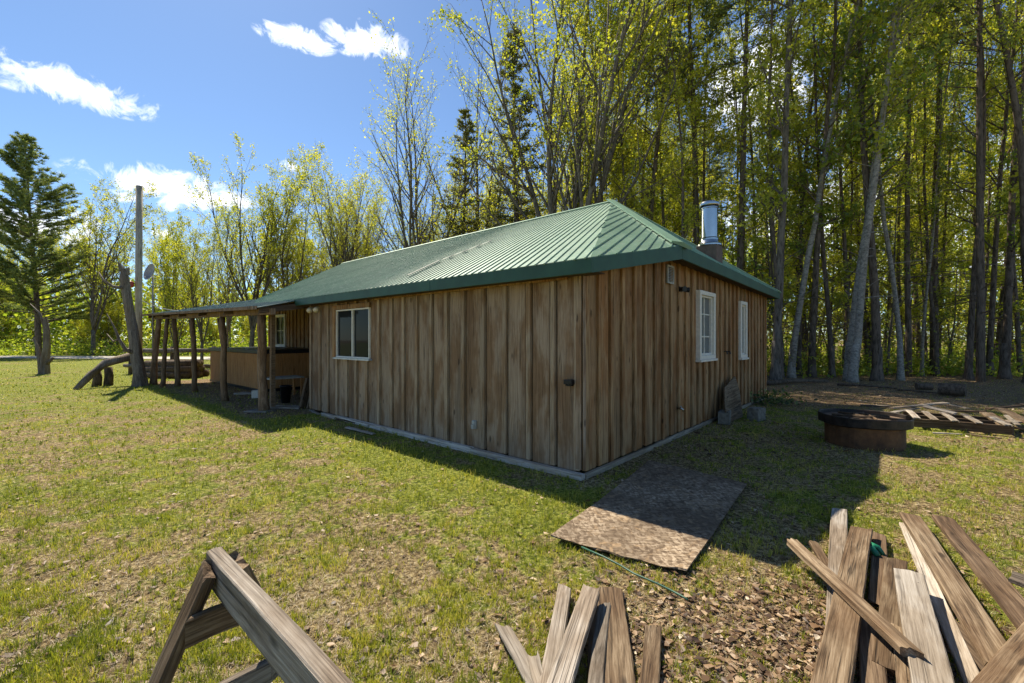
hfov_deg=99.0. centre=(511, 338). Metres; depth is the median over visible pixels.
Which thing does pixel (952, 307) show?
sapling
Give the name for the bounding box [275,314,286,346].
window
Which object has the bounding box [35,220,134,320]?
maple tree
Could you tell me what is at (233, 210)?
forest tree
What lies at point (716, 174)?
pine tree
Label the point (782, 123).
forest tree
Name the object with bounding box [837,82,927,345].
forest tree
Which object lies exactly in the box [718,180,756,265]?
sapling
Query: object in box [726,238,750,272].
sapling
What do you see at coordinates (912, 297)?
sapling
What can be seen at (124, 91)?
sky
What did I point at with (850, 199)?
forest tree
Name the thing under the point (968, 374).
forest tree
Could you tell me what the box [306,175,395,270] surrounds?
maple tree
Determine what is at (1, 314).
shrub
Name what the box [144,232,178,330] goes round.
forest tree
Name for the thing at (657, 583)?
garden hose
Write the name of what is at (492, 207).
maple tree
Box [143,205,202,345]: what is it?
maple tree
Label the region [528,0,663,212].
forest tree
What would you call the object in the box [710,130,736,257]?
pine tree
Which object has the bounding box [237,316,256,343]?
shrub
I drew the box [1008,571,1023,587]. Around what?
plank
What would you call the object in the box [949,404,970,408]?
plank
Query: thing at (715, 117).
forest tree
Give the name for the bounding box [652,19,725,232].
forest tree
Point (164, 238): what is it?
forest tree
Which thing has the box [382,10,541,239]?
maple tree
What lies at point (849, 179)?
forest tree
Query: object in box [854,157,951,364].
sapling
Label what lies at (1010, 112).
pine tree
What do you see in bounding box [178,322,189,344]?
shrub
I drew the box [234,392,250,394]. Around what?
ground slab
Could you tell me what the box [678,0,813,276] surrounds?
pine tree
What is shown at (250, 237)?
forest tree
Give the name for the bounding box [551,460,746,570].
strand board sheet
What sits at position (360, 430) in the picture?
debris board
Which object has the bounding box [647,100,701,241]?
forest tree
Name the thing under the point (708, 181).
forest tree
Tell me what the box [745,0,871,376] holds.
forest tree
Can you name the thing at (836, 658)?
plank
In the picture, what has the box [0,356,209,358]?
road
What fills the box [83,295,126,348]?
shrub
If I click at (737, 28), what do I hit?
forest tree
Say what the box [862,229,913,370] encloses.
sapling
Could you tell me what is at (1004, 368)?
forest tree
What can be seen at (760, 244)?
forest tree
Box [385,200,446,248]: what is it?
maple tree
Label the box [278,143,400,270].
maple tree
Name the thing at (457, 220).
maple tree
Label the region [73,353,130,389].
leaning log
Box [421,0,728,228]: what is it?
maple tree
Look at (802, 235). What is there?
forest tree
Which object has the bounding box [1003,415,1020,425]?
plank
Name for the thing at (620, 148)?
birch tree
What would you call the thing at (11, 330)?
sapling
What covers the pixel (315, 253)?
maple tree
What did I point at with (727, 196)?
pine tree
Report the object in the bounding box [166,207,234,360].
maple tree
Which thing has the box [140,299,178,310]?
service wire
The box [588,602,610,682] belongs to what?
plank
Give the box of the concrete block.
[718,409,730,424]
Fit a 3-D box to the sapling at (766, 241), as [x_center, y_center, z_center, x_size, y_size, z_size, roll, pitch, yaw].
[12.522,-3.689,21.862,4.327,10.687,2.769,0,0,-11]
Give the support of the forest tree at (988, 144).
on the ground at (514, 480)
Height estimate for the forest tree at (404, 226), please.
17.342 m
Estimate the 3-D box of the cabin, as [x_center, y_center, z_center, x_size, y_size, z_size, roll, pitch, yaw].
[-3.477,-0.967,14.413,19.645,5.266,10.864,0,0,41]
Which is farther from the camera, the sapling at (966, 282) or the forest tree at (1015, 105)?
the sapling at (966, 282)
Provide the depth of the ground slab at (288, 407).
10.05 m
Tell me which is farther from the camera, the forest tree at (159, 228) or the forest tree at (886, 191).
the forest tree at (159, 228)
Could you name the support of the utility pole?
on the ground at (514, 480)
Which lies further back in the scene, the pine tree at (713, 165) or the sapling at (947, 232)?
the pine tree at (713, 165)
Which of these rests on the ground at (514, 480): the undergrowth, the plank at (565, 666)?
the undergrowth
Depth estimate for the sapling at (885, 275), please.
33.77 m
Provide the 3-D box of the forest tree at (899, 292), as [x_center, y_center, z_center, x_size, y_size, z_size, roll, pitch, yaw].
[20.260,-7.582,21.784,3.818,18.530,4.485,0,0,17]
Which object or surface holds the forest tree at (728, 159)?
on the ground at (514, 480)
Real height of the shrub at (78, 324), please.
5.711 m
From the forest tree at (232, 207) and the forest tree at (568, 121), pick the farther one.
the forest tree at (232, 207)
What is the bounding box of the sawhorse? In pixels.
[148,547,352,682]
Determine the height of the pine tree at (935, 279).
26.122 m
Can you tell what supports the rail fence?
on the ground at (514, 480)
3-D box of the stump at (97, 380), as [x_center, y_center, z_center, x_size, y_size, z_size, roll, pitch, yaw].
[-14.220,1.346,14.992,0.280,0.614,0.275,0,0,0]
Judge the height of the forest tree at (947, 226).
25.475 m
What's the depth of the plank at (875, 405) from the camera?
10.29 m
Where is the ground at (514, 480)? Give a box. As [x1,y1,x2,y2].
[0,340,1023,682]
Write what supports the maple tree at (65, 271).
on the ground at (514, 480)
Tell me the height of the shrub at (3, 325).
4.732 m
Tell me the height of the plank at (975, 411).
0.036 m
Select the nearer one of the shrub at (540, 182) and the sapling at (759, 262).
the sapling at (759, 262)
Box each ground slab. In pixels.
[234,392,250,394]
[244,409,276,412]
[270,405,300,408]
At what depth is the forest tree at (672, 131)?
29.61 m
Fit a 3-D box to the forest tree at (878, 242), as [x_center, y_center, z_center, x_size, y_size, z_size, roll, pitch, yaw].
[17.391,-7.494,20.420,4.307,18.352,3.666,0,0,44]
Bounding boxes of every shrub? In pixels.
[0,310,8,338]
[0,311,9,338]
[0,311,21,340]
[22,305,53,339]
[64,305,105,349]
[79,300,123,350]
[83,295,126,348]
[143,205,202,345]
[151,321,171,344]
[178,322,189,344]
[196,305,231,346]
[199,318,218,345]
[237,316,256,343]
[240,316,267,346]
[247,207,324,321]
[472,162,547,229]
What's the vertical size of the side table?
0.560 m
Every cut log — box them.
[914,383,933,389]
[937,383,966,395]
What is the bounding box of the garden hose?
[581,546,688,600]
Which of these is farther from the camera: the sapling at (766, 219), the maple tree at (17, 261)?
the maple tree at (17, 261)
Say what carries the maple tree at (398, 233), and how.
on the ground at (514, 480)
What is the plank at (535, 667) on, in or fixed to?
on the plank at (558, 625)
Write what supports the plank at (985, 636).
on the plank at (979, 663)
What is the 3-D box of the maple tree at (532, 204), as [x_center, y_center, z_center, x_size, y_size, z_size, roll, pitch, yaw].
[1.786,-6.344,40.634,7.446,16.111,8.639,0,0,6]
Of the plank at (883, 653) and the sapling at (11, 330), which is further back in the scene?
the sapling at (11, 330)
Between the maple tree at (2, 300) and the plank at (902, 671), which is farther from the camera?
the maple tree at (2, 300)
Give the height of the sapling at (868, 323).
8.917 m
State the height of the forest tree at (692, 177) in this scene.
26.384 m
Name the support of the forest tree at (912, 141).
on the ground at (514, 480)
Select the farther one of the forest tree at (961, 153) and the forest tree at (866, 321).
the forest tree at (961, 153)
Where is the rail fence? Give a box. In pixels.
[123,346,215,373]
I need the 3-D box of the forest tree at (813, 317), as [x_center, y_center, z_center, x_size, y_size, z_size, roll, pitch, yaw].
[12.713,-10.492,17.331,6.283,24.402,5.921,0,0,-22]
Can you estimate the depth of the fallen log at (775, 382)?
15.61 m
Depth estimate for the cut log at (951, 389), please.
12.25 m
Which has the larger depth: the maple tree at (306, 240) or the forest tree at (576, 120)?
the maple tree at (306, 240)
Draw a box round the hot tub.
[208,347,308,391]
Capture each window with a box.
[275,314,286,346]
[333,307,371,360]
[695,290,717,361]
[738,301,748,359]
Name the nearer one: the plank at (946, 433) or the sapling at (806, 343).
the plank at (946, 433)
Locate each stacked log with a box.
[144,360,190,365]
[145,366,191,371]
[146,372,191,377]
[197,371,202,376]
[202,370,209,375]
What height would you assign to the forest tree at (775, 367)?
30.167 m
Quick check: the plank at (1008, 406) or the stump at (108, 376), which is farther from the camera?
the stump at (108, 376)
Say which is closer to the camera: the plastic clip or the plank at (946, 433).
the plastic clip
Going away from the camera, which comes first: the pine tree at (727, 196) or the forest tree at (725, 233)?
the pine tree at (727, 196)
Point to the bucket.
(285, 392)
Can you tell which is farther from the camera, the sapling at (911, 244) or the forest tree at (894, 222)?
the forest tree at (894, 222)
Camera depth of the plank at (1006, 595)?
2.87 m
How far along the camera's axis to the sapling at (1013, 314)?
21.33 m
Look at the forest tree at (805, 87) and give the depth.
20.89 m
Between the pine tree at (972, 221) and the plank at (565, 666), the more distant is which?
the pine tree at (972, 221)
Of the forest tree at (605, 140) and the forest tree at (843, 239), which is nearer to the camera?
the forest tree at (843, 239)
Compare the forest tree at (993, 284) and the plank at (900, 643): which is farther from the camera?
the forest tree at (993, 284)
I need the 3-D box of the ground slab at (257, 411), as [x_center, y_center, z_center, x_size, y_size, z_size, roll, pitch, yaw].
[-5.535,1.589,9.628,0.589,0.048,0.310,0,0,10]
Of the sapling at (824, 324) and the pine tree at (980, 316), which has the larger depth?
the sapling at (824, 324)
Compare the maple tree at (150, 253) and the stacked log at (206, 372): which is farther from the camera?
the maple tree at (150, 253)
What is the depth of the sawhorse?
1.54 m
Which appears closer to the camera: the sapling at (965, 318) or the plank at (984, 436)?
the plank at (984, 436)
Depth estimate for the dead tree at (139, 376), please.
14.88 m
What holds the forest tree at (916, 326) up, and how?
on the ground at (514, 480)
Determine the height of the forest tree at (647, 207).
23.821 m
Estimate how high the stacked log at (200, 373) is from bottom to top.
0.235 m
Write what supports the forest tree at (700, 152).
on the ground at (514, 480)
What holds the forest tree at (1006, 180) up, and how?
on the ground at (514, 480)
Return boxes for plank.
[494,623,532,682]
[528,651,542,682]
[538,583,570,682]
[547,584,599,682]
[587,586,635,682]
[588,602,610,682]
[639,624,660,682]
[787,538,924,658]
[809,540,828,566]
[810,526,872,682]
[825,508,847,624]
[858,618,887,682]
[860,404,892,406]
[868,532,887,607]
[872,557,907,675]
[888,402,949,408]
[891,407,919,412]
[891,623,910,682]
[894,568,954,682]
[899,512,1005,665]
[899,522,978,682]
[922,405,956,414]
[932,432,961,434]
[932,514,1023,628]
[937,620,984,670]
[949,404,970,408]
[950,410,987,412]
[966,433,1001,438]
[971,622,1023,682]
[979,412,1014,426]
[985,404,1023,409]
[995,408,1023,422]
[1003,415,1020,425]
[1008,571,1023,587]
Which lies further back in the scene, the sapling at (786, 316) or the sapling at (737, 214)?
the sapling at (786, 316)
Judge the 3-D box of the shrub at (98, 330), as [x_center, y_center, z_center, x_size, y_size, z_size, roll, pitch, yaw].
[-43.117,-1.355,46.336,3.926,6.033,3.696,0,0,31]
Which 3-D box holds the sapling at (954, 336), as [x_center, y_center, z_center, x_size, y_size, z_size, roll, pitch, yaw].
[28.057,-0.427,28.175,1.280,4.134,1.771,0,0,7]
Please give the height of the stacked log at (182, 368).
0.280 m
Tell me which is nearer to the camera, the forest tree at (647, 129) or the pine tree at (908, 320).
the pine tree at (908, 320)
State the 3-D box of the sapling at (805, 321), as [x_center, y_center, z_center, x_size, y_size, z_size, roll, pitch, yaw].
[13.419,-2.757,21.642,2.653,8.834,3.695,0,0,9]
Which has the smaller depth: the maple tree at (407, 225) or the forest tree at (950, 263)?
the maple tree at (407, 225)
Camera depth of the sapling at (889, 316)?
27.69 m
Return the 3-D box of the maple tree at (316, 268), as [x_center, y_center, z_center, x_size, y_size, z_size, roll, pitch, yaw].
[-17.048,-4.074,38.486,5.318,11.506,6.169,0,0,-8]
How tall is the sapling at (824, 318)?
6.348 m
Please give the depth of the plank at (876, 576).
2.93 m
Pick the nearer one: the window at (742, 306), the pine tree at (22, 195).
the window at (742, 306)
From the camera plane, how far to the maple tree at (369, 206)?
38.82 m
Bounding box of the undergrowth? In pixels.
[767,274,1023,378]
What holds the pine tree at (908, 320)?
on the ground at (514, 480)
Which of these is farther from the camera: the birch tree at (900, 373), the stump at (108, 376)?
the birch tree at (900, 373)
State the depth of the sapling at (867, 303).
22.65 m
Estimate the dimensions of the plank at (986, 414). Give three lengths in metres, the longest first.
1.045 x 0.188 x 0.036 m
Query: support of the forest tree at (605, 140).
on the ground at (514, 480)
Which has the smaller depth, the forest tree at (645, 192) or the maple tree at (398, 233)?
the forest tree at (645, 192)
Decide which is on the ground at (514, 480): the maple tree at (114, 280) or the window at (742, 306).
the maple tree at (114, 280)
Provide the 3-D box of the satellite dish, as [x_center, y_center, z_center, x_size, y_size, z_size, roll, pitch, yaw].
[-13.490,-0.582,16.240,0.496,4.464,0.529,0,0,-17]
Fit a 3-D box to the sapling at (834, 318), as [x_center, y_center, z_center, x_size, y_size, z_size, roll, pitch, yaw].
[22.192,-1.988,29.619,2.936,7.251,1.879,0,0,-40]
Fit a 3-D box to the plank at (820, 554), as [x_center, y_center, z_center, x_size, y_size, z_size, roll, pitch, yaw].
[2.225,1.562,3.147,0.066,0.035,0.410,0,2,19]
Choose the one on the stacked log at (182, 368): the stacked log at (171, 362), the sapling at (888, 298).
the stacked log at (171, 362)
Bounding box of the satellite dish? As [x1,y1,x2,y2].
[143,264,154,348]
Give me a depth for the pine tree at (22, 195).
41.24 m
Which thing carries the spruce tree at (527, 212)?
on the ground at (514, 480)
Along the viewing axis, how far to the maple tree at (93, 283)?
41.75 m
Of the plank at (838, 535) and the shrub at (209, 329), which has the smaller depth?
the plank at (838, 535)
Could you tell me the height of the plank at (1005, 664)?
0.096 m
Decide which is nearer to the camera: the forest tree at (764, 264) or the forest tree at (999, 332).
the forest tree at (999, 332)
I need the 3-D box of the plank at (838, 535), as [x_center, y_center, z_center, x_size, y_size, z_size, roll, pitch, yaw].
[2.333,1.567,3.125,0.122,0.041,2.232,0,0,37]
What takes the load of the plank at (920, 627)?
on the plank at (902, 671)
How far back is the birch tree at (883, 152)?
16.32 m
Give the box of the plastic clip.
[870,542,884,556]
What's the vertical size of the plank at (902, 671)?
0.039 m
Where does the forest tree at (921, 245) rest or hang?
on the ground at (514, 480)
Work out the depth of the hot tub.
14.00 m
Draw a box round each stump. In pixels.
[91,372,101,385]
[103,367,113,385]
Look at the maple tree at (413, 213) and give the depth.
28.22 m
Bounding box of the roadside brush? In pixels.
[0,315,267,355]
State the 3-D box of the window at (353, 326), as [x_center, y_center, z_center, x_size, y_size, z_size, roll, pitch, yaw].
[-3.091,-0.088,8.471,1.360,0.985,0.115,0,0,41]
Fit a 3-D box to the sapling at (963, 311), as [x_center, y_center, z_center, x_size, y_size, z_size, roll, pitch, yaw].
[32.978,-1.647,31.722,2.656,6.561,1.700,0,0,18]
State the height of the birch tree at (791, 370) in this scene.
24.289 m
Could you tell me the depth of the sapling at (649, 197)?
27.11 m
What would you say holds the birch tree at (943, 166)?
on the ground at (514, 480)
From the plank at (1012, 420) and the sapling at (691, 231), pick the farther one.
the sapling at (691, 231)
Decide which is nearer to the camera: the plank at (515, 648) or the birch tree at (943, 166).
the plank at (515, 648)
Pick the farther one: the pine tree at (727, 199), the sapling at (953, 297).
the pine tree at (727, 199)
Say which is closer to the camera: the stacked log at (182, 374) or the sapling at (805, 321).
the stacked log at (182, 374)
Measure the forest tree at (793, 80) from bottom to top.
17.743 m
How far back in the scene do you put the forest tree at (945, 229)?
22.27 m
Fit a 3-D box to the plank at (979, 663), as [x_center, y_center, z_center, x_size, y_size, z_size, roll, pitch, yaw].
[2.318,1.577,2.158,0.117,0.037,0.638,0,0,19]
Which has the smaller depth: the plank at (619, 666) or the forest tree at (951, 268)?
the plank at (619, 666)
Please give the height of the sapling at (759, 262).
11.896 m
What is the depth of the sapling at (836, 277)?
26.00 m
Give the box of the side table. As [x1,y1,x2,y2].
[267,375,303,396]
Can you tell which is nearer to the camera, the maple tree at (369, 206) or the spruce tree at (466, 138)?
the spruce tree at (466, 138)
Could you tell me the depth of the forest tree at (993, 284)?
18.88 m
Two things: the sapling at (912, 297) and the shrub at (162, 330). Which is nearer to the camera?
the sapling at (912, 297)
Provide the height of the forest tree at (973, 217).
20.136 m
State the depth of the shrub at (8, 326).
50.27 m
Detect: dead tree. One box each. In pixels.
[30,303,53,373]
[98,262,148,386]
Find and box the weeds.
[750,385,817,405]
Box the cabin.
[143,199,781,480]
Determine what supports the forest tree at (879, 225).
on the ground at (514, 480)
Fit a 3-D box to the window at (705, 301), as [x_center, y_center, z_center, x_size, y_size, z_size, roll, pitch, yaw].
[3.642,-0.230,8.212,0.145,1.300,0.940,0,0,41]
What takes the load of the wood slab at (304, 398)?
on the ground at (514, 480)
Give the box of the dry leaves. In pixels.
[0,367,1023,682]
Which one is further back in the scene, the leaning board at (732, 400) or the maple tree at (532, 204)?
the maple tree at (532, 204)
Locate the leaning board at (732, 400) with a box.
[724,376,742,421]
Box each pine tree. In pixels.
[0,131,119,355]
[637,0,766,243]
[674,12,735,201]
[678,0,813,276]
[690,115,732,220]
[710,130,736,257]
[712,36,767,266]
[713,151,748,264]
[756,65,844,333]
[853,0,969,376]
[874,0,1023,374]
[915,0,1023,381]
[947,144,985,348]
[958,146,1002,324]
[974,20,1023,158]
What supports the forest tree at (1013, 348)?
on the ground at (514, 480)
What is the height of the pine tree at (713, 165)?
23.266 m
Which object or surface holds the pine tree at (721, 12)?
on the ground at (514, 480)
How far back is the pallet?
7.66 m
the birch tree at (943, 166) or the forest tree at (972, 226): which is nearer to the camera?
the birch tree at (943, 166)
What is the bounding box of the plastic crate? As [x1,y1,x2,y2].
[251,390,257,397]
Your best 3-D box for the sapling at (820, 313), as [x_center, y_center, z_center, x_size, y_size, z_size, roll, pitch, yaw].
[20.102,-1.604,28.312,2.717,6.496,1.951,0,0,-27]
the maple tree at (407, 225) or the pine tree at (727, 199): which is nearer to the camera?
the maple tree at (407, 225)
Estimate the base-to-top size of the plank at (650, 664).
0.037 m
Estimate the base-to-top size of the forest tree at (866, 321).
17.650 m
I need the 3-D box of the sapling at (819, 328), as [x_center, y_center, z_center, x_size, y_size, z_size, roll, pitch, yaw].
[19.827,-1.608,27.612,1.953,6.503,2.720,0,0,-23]
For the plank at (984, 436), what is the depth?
7.09 m
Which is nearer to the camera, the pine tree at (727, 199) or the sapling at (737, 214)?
the sapling at (737, 214)
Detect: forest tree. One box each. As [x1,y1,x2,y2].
[132,213,171,335]
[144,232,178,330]
[146,206,187,338]
[206,194,253,302]
[207,198,248,345]
[237,203,277,346]
[385,213,411,245]
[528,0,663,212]
[529,0,666,211]
[553,35,614,202]
[556,46,616,211]
[569,59,640,204]
[579,0,659,220]
[588,0,724,233]
[599,0,705,214]
[611,19,677,224]
[616,0,739,220]
[623,0,685,221]
[631,0,750,244]
[634,0,715,238]
[638,1,684,222]
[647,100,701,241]
[651,105,700,238]
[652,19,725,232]
[665,126,707,240]
[684,107,734,241]
[689,131,730,249]
[700,0,763,273]
[702,0,784,325]
[702,167,735,263]
[708,0,830,379]
[708,2,768,329]
[732,0,819,377]
[734,2,851,360]
[739,91,776,360]
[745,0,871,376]
[749,49,785,357]
[753,0,839,375]
[753,0,905,376]
[760,0,884,368]
[768,145,798,355]
[774,2,856,343]
[780,2,853,361]
[785,0,899,340]
[792,126,836,341]
[793,0,946,381]
[802,0,898,366]
[820,0,876,367]
[821,0,883,359]
[825,181,839,330]
[830,111,861,334]
[833,0,940,367]
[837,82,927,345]
[841,2,936,342]
[843,46,924,354]
[867,1,994,366]
[868,0,972,362]
[870,44,933,345]
[875,16,974,354]
[877,0,974,375]
[879,116,946,346]
[889,2,1020,333]
[891,19,947,363]
[892,6,974,357]
[897,0,1023,382]
[906,0,1023,379]
[913,4,1014,364]
[916,4,1004,369]
[938,188,969,337]
[942,0,1023,375]
[942,144,964,344]
[944,16,1023,336]
[951,0,1023,365]
[951,48,1013,333]
[952,0,1011,337]
[952,136,1009,326]
[955,0,1023,378]
[956,3,1023,336]
[973,0,1023,372]
[986,0,1023,365]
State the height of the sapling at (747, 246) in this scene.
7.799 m
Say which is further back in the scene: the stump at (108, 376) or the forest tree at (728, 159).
the forest tree at (728, 159)
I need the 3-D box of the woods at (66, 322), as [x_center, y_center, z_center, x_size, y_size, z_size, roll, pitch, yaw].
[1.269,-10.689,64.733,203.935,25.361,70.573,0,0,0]
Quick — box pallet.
[903,410,1013,434]
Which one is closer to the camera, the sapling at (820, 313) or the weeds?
the weeds
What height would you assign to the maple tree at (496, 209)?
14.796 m
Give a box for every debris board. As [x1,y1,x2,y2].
[334,417,354,422]
[345,427,375,434]
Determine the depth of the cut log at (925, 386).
13.75 m
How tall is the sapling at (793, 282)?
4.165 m
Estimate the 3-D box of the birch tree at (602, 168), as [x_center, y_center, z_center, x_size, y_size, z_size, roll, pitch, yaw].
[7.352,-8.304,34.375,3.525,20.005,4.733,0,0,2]
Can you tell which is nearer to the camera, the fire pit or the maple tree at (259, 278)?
the fire pit
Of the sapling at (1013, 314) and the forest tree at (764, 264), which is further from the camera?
the forest tree at (764, 264)
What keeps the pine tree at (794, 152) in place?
on the ground at (514, 480)
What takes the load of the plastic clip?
on the plank at (876, 576)
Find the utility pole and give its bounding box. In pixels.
[130,185,142,352]
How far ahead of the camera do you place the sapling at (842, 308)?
19.46 m
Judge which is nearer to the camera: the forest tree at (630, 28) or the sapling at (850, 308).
the sapling at (850, 308)
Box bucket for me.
[279,385,291,402]
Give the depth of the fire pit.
6.42 m
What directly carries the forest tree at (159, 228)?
on the ground at (514, 480)
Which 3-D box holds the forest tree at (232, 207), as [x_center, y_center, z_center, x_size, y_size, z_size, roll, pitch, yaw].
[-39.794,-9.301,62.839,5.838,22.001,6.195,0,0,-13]
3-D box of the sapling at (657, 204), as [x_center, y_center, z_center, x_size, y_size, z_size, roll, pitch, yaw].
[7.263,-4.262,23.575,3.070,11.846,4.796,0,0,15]
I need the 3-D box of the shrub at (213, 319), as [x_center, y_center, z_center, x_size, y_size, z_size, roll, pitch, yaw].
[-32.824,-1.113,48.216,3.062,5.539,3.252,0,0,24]
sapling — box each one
[2,318,18,344]
[629,151,675,225]
[632,168,667,228]
[674,211,700,244]
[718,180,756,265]
[718,192,769,260]
[724,131,829,372]
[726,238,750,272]
[729,166,797,331]
[729,214,767,338]
[733,178,809,335]
[762,194,831,368]
[767,247,803,334]
[767,278,797,349]
[782,255,838,365]
[788,271,840,348]
[789,175,869,357]
[807,269,840,354]
[809,139,870,328]
[817,204,853,361]
[817,273,839,351]
[817,275,842,362]
[819,239,891,365]
[819,278,851,351]
[822,225,854,332]
[822,276,843,343]
[823,197,877,362]
[851,159,959,373]
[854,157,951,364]
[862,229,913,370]
[862,264,912,345]
[877,199,903,351]
[891,237,950,358]
[904,213,970,336]
[916,266,964,370]
[927,228,995,362]
[944,268,970,342]
[944,318,960,351]
[945,233,997,341]
[950,199,1017,328]
[952,275,986,341]
[990,269,1023,347]
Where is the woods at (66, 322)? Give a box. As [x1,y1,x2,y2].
[0,169,1022,353]
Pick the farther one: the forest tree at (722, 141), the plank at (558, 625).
the forest tree at (722, 141)
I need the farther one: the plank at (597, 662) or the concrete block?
the concrete block
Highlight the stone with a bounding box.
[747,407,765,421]
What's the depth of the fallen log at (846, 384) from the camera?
14.57 m
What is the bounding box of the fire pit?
[818,408,913,451]
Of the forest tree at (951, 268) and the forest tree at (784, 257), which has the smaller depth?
the forest tree at (784, 257)
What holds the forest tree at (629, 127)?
on the ground at (514, 480)
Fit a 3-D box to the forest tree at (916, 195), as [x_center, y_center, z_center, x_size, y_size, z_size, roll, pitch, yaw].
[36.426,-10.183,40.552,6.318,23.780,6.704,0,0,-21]
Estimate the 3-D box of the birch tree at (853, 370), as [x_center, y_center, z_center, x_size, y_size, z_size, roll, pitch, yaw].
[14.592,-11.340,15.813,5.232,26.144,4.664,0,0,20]
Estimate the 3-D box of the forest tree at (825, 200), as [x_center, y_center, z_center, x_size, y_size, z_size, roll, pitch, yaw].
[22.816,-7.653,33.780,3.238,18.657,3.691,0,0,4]
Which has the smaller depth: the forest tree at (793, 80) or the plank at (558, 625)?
the plank at (558, 625)
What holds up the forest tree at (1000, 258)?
on the ground at (514, 480)
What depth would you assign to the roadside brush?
43.80 m
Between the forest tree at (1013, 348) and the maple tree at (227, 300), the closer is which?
the forest tree at (1013, 348)
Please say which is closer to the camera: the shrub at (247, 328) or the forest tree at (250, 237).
the shrub at (247, 328)
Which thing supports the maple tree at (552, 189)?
on the ground at (514, 480)
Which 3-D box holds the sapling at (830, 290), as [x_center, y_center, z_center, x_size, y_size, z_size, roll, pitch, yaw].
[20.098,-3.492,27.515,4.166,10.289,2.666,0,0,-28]
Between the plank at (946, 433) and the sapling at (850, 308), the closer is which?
the plank at (946, 433)
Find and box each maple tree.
[0,236,66,346]
[0,244,22,305]
[1,246,43,312]
[25,228,83,304]
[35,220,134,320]
[53,177,169,355]
[70,210,146,349]
[143,232,212,332]
[162,230,226,340]
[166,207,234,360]
[175,132,317,346]
[184,218,257,346]
[252,140,324,291]
[275,218,333,281]
[276,226,351,279]
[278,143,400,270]
[285,195,341,280]
[293,141,408,273]
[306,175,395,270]
[320,175,390,265]
[354,11,511,252]
[354,174,447,252]
[360,204,446,254]
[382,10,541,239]
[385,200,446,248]
[389,171,485,244]
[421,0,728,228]
[428,196,513,238]
[435,145,506,235]
[469,189,524,227]
[470,190,547,230]
[502,177,559,218]
[512,177,568,218]
[538,159,613,215]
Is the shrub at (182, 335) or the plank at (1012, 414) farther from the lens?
the shrub at (182, 335)
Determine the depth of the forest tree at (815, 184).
19.56 m
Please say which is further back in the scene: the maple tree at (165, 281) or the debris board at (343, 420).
the maple tree at (165, 281)
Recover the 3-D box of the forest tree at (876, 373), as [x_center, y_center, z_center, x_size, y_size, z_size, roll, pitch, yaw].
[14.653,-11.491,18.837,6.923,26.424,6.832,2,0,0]
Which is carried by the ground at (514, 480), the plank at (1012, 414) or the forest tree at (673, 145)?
the forest tree at (673, 145)
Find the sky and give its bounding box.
[0,0,1023,340]
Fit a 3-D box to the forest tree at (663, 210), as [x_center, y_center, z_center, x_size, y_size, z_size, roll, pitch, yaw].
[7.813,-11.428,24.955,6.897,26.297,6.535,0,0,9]
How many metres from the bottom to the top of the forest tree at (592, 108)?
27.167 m
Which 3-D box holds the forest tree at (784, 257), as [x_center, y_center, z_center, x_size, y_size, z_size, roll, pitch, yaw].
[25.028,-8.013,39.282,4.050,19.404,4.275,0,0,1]
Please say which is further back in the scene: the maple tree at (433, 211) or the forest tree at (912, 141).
the maple tree at (433, 211)
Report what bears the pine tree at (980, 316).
on the ground at (514, 480)
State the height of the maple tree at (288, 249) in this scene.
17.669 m
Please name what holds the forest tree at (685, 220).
on the ground at (514, 480)
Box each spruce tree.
[434,107,486,237]
[480,21,547,226]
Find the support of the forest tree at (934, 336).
on the ground at (514, 480)
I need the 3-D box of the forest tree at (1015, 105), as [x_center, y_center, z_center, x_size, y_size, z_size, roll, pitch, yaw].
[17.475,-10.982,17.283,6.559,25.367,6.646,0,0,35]
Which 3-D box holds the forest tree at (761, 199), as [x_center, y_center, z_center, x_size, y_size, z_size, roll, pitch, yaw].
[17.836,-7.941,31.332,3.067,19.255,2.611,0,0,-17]
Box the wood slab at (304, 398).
[299,378,308,408]
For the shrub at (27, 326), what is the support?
on the ground at (514, 480)
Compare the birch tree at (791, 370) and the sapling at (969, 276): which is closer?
the birch tree at (791, 370)
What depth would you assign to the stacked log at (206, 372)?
18.79 m
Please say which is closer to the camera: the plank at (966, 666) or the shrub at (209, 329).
the plank at (966, 666)
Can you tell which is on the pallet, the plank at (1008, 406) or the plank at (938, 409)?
the plank at (938, 409)
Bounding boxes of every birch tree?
[586,113,620,201]
[593,88,639,199]
[786,0,923,377]
[817,0,922,380]
[819,71,876,345]
[833,0,942,382]
[842,0,974,380]
[910,0,985,375]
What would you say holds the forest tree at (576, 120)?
on the ground at (514, 480)
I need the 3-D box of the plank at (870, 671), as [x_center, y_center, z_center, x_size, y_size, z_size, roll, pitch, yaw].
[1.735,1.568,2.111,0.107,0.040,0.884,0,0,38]
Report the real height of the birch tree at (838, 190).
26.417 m
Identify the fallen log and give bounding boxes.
[767,379,827,384]
[837,383,897,388]
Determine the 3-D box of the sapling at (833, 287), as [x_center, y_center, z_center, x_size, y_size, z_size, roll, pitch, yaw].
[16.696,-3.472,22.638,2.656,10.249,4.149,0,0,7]

